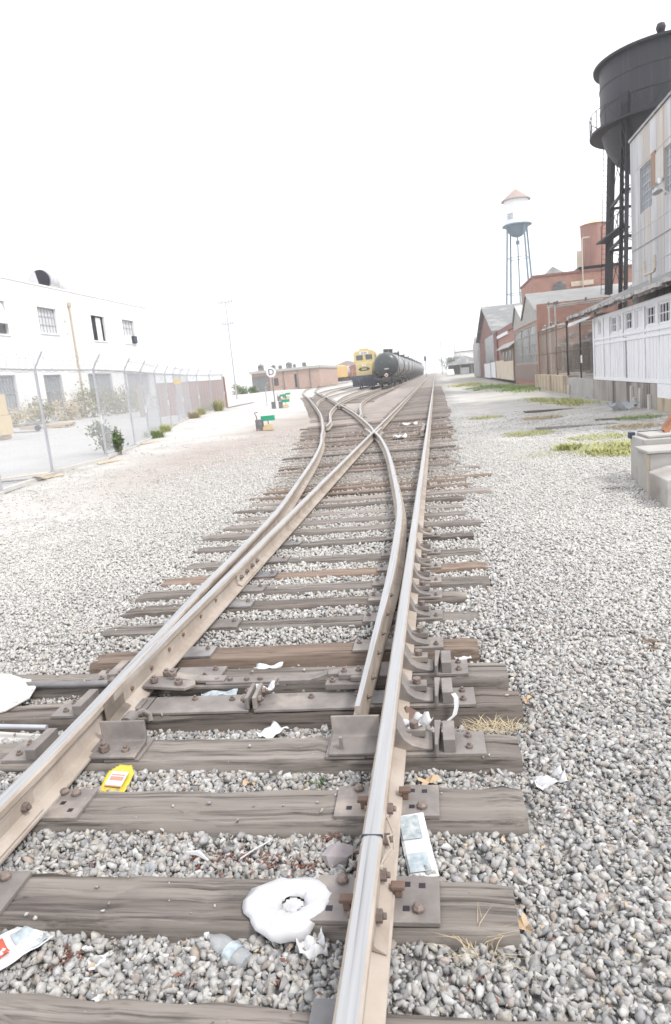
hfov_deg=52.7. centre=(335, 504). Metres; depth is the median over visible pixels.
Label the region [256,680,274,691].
paper scrap
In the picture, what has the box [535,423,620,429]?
wood scrap
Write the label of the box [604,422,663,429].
grass tuft
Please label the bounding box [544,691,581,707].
wood scrap
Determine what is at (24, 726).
operating rod
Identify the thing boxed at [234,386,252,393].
round bush
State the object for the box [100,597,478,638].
railroad tie
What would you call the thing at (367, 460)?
railroad tie
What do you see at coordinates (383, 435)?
railroad tie
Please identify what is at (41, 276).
roof duct
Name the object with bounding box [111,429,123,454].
green shrub
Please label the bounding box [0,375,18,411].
window
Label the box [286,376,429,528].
rail
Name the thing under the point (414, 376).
tank car
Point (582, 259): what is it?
roof pipe
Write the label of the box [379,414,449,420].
railroad tie
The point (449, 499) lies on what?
railroad tie
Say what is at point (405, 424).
paper scrap
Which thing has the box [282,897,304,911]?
film window
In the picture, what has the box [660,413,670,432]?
traffic cone
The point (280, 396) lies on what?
switch stand
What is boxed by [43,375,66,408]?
window
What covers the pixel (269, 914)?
plastic film
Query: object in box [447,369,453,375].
parked truck
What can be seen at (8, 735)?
steel sheet
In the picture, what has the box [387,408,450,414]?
railroad tie
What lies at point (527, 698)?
dry leaf
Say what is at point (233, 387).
round bush
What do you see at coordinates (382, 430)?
railroad tie
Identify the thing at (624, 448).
grass tuft
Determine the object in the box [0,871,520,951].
railroad tie
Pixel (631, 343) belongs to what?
white shed
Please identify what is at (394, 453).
railroad tie
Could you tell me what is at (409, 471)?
railroad tie
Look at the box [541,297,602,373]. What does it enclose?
pipe rack
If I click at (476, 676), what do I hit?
railroad tie
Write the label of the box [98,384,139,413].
weed clump
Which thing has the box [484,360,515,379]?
wall
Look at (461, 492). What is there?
railroad tie
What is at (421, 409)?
railroad tie
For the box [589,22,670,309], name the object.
water tower
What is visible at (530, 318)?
sawtooth factory
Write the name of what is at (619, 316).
window
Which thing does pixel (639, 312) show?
window
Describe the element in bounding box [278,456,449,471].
railroad tie
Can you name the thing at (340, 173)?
sky
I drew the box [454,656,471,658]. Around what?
paper scrap
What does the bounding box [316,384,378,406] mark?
rail
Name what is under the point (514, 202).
water tower
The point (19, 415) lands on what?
weed clump
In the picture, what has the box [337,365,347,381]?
boxcar
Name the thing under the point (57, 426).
pallet
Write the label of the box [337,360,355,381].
shed
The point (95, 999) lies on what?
paper scrap
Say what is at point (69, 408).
weed clump
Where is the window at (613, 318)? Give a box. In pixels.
[612,316,615,332]
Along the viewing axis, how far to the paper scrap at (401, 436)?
18.09 m
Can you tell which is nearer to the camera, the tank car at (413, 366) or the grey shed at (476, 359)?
the grey shed at (476, 359)
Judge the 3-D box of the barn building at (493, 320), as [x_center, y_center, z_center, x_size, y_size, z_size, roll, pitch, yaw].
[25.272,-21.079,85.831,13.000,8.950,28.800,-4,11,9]
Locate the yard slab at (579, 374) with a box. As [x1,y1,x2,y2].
[559,372,593,376]
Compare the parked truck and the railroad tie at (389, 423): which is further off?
the parked truck
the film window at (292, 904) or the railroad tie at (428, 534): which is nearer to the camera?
the film window at (292, 904)
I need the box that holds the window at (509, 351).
[503,351,511,360]
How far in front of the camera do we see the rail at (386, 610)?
4.92 m
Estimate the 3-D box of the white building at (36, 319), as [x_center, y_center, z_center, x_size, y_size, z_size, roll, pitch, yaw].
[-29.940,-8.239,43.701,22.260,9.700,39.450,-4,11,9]
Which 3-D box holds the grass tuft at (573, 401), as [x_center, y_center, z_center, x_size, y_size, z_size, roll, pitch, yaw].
[9.273,-4.126,27.148,2.146,0.136,6.057,-4,11,9]
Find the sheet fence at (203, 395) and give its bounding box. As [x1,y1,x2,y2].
[157,376,227,416]
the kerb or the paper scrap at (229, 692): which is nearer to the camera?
the paper scrap at (229, 692)
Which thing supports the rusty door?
in the sawtooth factory
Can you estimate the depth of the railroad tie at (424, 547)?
6.60 m
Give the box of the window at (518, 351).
[514,330,521,364]
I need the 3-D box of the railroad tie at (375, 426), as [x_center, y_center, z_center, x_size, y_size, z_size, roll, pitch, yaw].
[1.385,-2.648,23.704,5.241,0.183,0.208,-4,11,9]
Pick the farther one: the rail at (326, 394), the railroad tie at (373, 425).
the rail at (326, 394)
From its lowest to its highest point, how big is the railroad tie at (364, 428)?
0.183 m
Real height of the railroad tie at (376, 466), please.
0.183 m
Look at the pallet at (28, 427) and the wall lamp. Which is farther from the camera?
the pallet at (28, 427)
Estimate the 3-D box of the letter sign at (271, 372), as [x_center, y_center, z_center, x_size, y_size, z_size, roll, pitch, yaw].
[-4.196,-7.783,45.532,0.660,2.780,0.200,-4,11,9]
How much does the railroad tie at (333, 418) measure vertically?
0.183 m
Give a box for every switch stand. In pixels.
[254,412,274,430]
[277,394,284,400]
[278,397,289,407]
[283,391,289,398]
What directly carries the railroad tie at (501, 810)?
on the ground at (234, 424)
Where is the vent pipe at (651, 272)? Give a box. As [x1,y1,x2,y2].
[643,255,655,293]
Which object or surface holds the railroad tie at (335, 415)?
on the ground at (234, 424)
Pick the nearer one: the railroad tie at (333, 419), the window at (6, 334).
the railroad tie at (333, 419)
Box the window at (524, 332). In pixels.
[521,327,528,363]
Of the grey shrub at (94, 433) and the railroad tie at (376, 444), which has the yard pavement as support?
the grey shrub at (94, 433)
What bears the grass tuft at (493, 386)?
on the ground at (234, 424)
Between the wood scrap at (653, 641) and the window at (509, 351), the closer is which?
the wood scrap at (653, 641)
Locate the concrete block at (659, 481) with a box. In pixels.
[648,465,670,507]
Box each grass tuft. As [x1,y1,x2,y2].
[305,775,326,787]
[426,904,535,989]
[442,382,492,387]
[461,714,528,734]
[462,383,518,390]
[469,415,503,419]
[494,383,540,394]
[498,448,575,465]
[502,429,554,436]
[520,396,567,402]
[522,414,563,419]
[537,396,605,406]
[541,438,630,458]
[567,433,627,440]
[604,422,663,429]
[614,414,662,420]
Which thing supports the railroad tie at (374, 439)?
on the ground at (234, 424)
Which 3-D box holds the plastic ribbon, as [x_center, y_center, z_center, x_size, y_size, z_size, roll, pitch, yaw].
[0.569,1.023,3.388,0.136,0.116,0.044,-13,13,-35]
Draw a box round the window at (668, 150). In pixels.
[666,144,670,194]
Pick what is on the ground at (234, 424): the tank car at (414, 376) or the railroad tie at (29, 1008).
the railroad tie at (29, 1008)
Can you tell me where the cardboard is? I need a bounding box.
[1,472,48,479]
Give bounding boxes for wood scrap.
[40,474,63,479]
[96,459,123,463]
[523,408,573,412]
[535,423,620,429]
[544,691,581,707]
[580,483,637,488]
[595,417,638,420]
[636,637,664,651]
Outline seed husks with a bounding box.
[48,832,349,985]
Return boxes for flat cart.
[13,422,41,430]
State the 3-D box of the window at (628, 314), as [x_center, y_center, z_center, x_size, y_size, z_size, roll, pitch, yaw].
[9.789,-6.098,22.481,0.054,0.580,0.900,-4,11,9]
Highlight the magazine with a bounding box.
[0,926,52,969]
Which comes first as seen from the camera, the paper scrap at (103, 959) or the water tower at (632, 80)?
the paper scrap at (103, 959)
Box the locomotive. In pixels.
[352,348,381,387]
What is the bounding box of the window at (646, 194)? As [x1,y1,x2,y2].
[641,160,651,212]
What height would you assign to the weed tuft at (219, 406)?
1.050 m
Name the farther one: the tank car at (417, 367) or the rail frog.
the tank car at (417, 367)
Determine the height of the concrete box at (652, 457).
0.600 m
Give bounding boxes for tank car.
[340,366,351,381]
[374,349,403,386]
[390,352,408,383]
[400,355,411,381]
[405,356,414,377]
[409,358,416,378]
[411,359,418,376]
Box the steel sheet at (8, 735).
[0,732,40,741]
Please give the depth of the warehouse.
220.92 m
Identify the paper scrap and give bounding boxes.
[88,952,108,970]
[91,989,105,1001]
[157,953,196,962]
[186,850,208,861]
[201,688,237,695]
[256,662,283,668]
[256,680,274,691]
[257,721,289,737]
[393,433,406,438]
[399,421,417,425]
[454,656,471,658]
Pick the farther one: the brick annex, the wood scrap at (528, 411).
the brick annex
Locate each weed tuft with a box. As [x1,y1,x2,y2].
[136,428,166,438]
[150,422,174,431]
[182,411,202,418]
[189,407,207,414]
[202,398,228,410]
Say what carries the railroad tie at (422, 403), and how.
on the ground at (234, 424)
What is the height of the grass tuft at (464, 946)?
0.093 m
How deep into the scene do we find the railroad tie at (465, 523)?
7.82 m
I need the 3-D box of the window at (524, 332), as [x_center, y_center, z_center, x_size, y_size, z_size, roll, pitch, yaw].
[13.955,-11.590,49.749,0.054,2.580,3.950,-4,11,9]
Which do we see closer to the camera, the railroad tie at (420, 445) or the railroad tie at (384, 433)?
the railroad tie at (420, 445)
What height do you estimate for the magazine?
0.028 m
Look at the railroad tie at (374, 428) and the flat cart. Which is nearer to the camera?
the railroad tie at (374, 428)
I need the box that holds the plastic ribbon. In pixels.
[441,693,458,721]
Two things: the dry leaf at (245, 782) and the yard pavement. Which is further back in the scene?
the yard pavement
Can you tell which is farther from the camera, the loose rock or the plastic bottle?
the loose rock
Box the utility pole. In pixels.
[218,298,237,398]
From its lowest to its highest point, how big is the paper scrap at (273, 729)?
0.043 m
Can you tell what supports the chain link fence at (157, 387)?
on the ground at (234, 424)
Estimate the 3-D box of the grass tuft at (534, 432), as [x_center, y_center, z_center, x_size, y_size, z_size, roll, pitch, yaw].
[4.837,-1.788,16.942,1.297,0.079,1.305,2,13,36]
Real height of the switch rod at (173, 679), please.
0.116 m
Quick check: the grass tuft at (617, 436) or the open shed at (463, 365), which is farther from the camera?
the open shed at (463, 365)
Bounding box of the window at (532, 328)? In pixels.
[528,323,537,363]
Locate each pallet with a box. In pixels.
[20,424,49,429]
[46,423,74,427]
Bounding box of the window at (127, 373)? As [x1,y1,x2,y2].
[127,373,151,396]
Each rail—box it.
[0,383,339,864]
[104,516,294,720]
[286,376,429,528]
[312,385,352,398]
[315,382,373,431]
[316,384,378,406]
[324,386,353,395]
[325,377,413,430]
[332,375,434,1023]
[336,384,386,402]
[353,431,406,714]
[359,375,421,417]
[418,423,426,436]
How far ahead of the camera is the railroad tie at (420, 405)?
34.96 m
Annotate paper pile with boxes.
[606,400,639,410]
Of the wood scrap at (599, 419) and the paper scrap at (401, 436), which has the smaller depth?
the paper scrap at (401, 436)
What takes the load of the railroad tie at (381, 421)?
on the ground at (234, 424)
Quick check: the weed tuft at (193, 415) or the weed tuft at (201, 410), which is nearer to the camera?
the weed tuft at (193, 415)
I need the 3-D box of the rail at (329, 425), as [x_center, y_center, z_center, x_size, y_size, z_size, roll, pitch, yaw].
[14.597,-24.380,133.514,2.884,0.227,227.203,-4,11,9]
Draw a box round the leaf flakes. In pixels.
[33,618,670,1007]
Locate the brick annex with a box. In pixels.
[496,323,515,381]
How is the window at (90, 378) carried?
in the white building at (36, 319)
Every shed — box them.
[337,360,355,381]
[446,356,473,374]
[473,337,480,376]
[566,271,670,383]
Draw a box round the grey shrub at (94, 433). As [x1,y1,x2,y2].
[77,417,128,452]
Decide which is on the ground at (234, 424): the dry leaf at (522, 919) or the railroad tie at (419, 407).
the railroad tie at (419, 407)
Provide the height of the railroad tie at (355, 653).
0.328 m
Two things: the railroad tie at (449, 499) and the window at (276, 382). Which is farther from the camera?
the window at (276, 382)
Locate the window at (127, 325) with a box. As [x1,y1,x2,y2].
[122,320,137,344]
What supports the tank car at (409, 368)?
on the rail at (329, 425)
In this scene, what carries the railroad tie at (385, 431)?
on the ground at (234, 424)
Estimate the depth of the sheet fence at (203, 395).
47.10 m
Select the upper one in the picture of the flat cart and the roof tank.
the roof tank
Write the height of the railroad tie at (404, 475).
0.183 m
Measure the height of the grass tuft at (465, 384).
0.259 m
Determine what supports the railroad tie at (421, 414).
on the ground at (234, 424)
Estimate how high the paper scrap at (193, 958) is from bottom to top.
0.017 m
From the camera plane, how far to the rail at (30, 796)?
3.22 m
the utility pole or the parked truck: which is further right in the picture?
the parked truck
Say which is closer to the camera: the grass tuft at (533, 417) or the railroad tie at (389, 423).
the grass tuft at (533, 417)
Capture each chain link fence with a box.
[0,351,225,491]
[538,312,595,377]
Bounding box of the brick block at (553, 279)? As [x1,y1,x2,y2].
[520,264,631,304]
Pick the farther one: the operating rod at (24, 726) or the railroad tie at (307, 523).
the railroad tie at (307, 523)
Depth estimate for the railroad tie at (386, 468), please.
12.66 m
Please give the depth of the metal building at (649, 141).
25.35 m
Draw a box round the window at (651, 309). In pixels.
[647,305,654,325]
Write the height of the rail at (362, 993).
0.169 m
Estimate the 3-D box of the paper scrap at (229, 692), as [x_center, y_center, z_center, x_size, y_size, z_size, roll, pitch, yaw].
[-0.657,1.079,3.854,0.204,0.036,0.062,-4,10,6]
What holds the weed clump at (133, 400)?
on the ground at (234, 424)
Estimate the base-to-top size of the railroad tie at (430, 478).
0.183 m
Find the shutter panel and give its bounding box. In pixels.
[137,385,147,416]
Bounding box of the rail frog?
[364,427,383,436]
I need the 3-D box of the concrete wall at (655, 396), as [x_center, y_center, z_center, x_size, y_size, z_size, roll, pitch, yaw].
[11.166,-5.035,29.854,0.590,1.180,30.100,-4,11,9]
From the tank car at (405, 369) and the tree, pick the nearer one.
the tank car at (405, 369)
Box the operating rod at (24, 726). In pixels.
[0,724,47,729]
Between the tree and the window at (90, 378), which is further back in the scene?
the tree
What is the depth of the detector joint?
3.57 m
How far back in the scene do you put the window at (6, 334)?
40.33 m
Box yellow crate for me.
[0,394,13,439]
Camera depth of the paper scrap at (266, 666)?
4.25 m
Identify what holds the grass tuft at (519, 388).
on the ground at (234, 424)
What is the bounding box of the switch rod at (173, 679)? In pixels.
[142,666,373,690]
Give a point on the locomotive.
(364, 360)
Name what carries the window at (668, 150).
in the metal building at (649, 141)
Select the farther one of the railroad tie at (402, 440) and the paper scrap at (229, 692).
the railroad tie at (402, 440)
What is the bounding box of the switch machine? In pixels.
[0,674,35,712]
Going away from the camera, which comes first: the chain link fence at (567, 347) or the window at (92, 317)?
the chain link fence at (567, 347)
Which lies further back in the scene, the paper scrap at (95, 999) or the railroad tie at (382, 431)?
the railroad tie at (382, 431)
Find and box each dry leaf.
[243,779,254,785]
[404,706,419,719]
[417,774,440,784]
[518,913,533,934]
[521,695,531,702]
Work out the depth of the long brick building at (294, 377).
120.71 m
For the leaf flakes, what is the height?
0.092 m
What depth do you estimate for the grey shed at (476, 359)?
106.02 m
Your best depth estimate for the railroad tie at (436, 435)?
18.26 m
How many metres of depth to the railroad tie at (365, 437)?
19.47 m
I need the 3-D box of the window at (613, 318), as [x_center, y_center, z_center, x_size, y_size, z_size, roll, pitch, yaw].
[10.068,-6.469,24.375,0.054,0.570,0.800,-4,11,9]
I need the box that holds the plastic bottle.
[204,932,252,968]
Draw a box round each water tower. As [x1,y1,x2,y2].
[501,188,531,303]
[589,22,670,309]
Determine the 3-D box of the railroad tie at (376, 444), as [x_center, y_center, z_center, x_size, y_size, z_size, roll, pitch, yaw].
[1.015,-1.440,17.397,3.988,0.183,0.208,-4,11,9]
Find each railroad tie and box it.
[0,671,523,733]
[0,712,522,775]
[0,783,528,838]
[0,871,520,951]
[0,993,601,1023]
[15,644,508,700]
[90,623,479,673]
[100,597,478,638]
[123,578,466,618]
[135,565,490,602]
[160,551,487,587]
[185,538,479,571]
[195,523,473,554]
[203,519,480,542]
[223,511,464,532]
[232,496,463,514]
[235,504,461,522]
[245,483,471,501]
[249,488,490,507]
[263,478,466,495]
[267,473,491,490]
[274,462,458,477]
[274,470,470,485]
[275,459,453,474]
[275,465,479,480]
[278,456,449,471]
[279,453,457,468]
[282,445,455,460]
[283,448,461,462]
[290,452,450,465]
[292,430,456,444]
[292,436,451,449]
[292,445,443,457]
[293,442,452,455]
[295,429,452,442]
[297,432,447,445]
[297,433,453,447]
[297,439,457,453]
[298,438,452,451]
[299,423,450,436]
[300,416,447,429]
[300,426,452,439]
[300,427,449,440]
[301,421,444,433]
[301,424,446,437]
[302,419,450,432]
[303,419,446,431]
[304,422,451,434]
[306,418,448,430]
[306,426,443,437]
[307,415,449,427]
[309,416,363,421]
[310,415,363,420]
[310,417,366,422]
[313,413,358,417]
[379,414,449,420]
[380,413,450,419]
[383,411,451,417]
[384,413,444,418]
[385,410,450,415]
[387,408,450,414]
[388,407,447,412]
[391,404,446,409]
[392,403,445,408]
[395,402,444,406]
[396,401,446,405]
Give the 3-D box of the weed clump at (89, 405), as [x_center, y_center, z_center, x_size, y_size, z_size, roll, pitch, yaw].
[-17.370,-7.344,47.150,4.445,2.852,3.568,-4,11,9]
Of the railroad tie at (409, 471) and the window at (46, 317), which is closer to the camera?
the railroad tie at (409, 471)
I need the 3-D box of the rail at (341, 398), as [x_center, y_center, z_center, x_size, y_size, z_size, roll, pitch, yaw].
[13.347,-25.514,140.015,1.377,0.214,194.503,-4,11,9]
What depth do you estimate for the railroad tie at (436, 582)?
5.70 m
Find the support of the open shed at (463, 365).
on the ground at (234, 424)
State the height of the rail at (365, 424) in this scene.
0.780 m
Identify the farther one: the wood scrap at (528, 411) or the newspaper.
the wood scrap at (528, 411)
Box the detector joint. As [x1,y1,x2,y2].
[120,708,153,721]
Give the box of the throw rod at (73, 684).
[26,670,121,688]
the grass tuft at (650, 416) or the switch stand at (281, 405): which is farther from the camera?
the switch stand at (281, 405)
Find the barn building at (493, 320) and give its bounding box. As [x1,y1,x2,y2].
[476,303,521,379]
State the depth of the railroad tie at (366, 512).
8.84 m
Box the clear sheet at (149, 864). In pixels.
[129,861,155,875]
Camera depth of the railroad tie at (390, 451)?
15.44 m
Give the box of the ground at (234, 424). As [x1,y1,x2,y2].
[0,372,670,1023]
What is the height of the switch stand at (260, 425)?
0.757 m
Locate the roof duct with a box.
[29,269,68,289]
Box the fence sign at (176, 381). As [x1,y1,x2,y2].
[173,379,180,383]
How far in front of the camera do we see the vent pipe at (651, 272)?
21.11 m
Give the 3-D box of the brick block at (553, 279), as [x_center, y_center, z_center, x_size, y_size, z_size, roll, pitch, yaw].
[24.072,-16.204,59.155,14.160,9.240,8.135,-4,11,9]
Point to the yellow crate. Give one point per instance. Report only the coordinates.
(7, 420)
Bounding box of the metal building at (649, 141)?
[628,91,670,304]
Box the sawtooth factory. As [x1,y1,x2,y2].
[512,282,631,386]
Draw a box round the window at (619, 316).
[618,314,621,330]
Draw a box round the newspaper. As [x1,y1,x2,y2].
[400,812,438,875]
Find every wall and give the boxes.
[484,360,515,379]
[535,374,670,412]
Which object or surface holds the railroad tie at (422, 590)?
on the ground at (234, 424)
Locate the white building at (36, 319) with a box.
[0,276,157,423]
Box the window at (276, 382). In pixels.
[274,378,278,385]
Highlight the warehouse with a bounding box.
[454,350,472,357]
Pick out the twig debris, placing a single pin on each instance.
(353, 848)
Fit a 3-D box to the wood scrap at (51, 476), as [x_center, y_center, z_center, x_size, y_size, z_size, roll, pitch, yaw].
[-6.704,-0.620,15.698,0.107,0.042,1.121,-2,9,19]
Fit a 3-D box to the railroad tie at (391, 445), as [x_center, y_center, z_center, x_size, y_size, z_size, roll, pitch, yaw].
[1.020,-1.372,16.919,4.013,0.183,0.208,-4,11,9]
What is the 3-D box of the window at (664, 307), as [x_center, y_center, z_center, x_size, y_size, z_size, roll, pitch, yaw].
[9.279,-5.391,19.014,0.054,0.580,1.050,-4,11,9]
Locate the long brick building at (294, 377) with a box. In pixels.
[249,361,337,391]
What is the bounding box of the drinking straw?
[240,840,269,858]
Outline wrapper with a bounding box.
[99,764,134,791]
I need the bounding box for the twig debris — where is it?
[39,564,666,995]
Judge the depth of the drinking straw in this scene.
2.57 m
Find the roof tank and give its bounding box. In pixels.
[574,220,618,270]
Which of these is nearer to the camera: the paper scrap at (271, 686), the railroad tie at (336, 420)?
the paper scrap at (271, 686)
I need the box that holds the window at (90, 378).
[88,373,112,401]
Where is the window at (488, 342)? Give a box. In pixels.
[485,334,494,363]
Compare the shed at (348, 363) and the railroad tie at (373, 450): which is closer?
the railroad tie at (373, 450)
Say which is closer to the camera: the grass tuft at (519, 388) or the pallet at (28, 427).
the pallet at (28, 427)
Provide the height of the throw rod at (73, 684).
0.107 m
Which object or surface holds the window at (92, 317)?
in the white building at (36, 319)
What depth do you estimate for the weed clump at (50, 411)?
41.85 m
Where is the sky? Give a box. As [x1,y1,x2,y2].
[0,0,670,391]
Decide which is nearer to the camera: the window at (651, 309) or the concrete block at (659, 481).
the concrete block at (659, 481)
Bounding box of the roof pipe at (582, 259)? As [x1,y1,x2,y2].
[581,236,589,287]
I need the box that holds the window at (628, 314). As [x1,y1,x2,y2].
[626,311,631,329]
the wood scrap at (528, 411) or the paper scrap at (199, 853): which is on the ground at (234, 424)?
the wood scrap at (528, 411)
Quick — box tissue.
[296,927,327,960]
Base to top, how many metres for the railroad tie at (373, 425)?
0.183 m
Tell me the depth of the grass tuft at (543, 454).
12.90 m
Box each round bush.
[231,382,247,394]
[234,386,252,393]
[249,385,259,392]
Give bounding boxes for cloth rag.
[403,711,432,734]
[529,764,567,791]
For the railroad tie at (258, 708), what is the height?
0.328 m
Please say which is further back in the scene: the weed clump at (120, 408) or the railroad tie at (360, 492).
the weed clump at (120, 408)
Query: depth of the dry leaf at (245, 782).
3.04 m
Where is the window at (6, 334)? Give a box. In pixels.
[0,301,11,335]
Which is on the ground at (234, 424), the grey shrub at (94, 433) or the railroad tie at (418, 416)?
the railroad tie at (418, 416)
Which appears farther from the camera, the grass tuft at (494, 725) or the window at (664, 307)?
the window at (664, 307)
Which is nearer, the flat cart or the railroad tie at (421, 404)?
the flat cart
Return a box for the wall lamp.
[652,177,670,195]
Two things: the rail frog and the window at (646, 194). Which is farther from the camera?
the window at (646, 194)
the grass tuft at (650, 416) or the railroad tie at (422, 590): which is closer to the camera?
the railroad tie at (422, 590)
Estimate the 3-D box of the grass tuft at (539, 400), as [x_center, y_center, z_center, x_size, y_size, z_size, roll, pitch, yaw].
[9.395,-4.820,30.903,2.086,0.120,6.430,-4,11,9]
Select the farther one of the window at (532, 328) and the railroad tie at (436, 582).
the window at (532, 328)
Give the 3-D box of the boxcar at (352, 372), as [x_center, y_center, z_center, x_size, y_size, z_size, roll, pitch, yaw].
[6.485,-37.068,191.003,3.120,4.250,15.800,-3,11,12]
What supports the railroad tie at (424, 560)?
on the ground at (234, 424)
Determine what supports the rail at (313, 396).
on the railroad tie
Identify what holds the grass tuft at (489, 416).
on the ground at (234, 424)
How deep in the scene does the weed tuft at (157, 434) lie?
25.98 m
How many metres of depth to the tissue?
2.10 m
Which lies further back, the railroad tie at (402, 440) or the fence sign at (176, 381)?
the fence sign at (176, 381)
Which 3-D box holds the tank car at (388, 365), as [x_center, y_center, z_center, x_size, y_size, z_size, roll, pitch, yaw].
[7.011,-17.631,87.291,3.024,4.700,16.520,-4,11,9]
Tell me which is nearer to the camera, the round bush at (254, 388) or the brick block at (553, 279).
the brick block at (553, 279)
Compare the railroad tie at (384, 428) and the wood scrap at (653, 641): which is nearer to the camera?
the wood scrap at (653, 641)
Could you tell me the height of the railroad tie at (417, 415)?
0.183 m
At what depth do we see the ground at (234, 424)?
15.01 m
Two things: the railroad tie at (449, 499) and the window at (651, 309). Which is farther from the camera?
the window at (651, 309)
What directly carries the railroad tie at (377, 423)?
on the ground at (234, 424)
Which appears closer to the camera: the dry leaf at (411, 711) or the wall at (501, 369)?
the dry leaf at (411, 711)
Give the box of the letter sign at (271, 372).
[266,367,275,408]
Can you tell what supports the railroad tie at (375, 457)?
on the ground at (234, 424)
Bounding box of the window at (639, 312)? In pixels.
[636,308,642,328]
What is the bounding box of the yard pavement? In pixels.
[0,402,251,486]
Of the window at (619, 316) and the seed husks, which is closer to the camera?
the seed husks
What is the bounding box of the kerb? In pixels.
[0,408,226,495]
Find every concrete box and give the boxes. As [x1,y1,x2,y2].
[628,430,670,480]
[634,444,670,493]
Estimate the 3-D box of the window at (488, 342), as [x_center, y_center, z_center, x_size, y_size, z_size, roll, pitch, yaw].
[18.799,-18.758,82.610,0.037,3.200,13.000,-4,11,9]
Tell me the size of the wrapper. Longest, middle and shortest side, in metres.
0.152 x 0.138 x 0.023 m
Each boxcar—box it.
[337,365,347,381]
[349,365,356,379]
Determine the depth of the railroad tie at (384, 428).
22.22 m
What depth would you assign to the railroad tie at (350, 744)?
3.18 m
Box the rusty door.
[539,330,561,373]
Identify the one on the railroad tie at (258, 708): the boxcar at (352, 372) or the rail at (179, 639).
the rail at (179, 639)
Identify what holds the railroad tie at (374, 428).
on the ground at (234, 424)
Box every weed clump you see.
[3,400,45,427]
[25,396,57,422]
[48,391,91,420]
[70,381,120,417]
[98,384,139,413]
[116,386,151,411]
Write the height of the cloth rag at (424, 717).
0.088 m
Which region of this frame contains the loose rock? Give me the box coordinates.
[321,843,356,868]
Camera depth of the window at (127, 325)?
56.88 m
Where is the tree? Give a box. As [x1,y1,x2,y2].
[439,355,457,369]
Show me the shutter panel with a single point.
(140, 402)
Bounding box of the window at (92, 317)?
[90,315,108,342]
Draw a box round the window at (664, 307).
[659,300,669,323]
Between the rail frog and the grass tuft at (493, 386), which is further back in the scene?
the grass tuft at (493, 386)
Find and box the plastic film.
[242,876,331,943]
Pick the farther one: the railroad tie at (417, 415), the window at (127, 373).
the window at (127, 373)
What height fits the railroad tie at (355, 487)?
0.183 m
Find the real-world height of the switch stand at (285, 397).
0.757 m
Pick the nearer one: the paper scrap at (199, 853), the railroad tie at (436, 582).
the paper scrap at (199, 853)
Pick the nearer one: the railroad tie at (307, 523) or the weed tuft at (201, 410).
the railroad tie at (307, 523)
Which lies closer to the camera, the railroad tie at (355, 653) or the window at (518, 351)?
the railroad tie at (355, 653)
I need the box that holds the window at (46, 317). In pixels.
[37,307,60,335]
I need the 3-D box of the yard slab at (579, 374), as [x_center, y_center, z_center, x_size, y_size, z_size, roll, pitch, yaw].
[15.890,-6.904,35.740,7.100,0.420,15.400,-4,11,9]
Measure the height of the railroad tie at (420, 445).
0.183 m
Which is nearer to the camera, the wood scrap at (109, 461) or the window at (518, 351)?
the wood scrap at (109, 461)

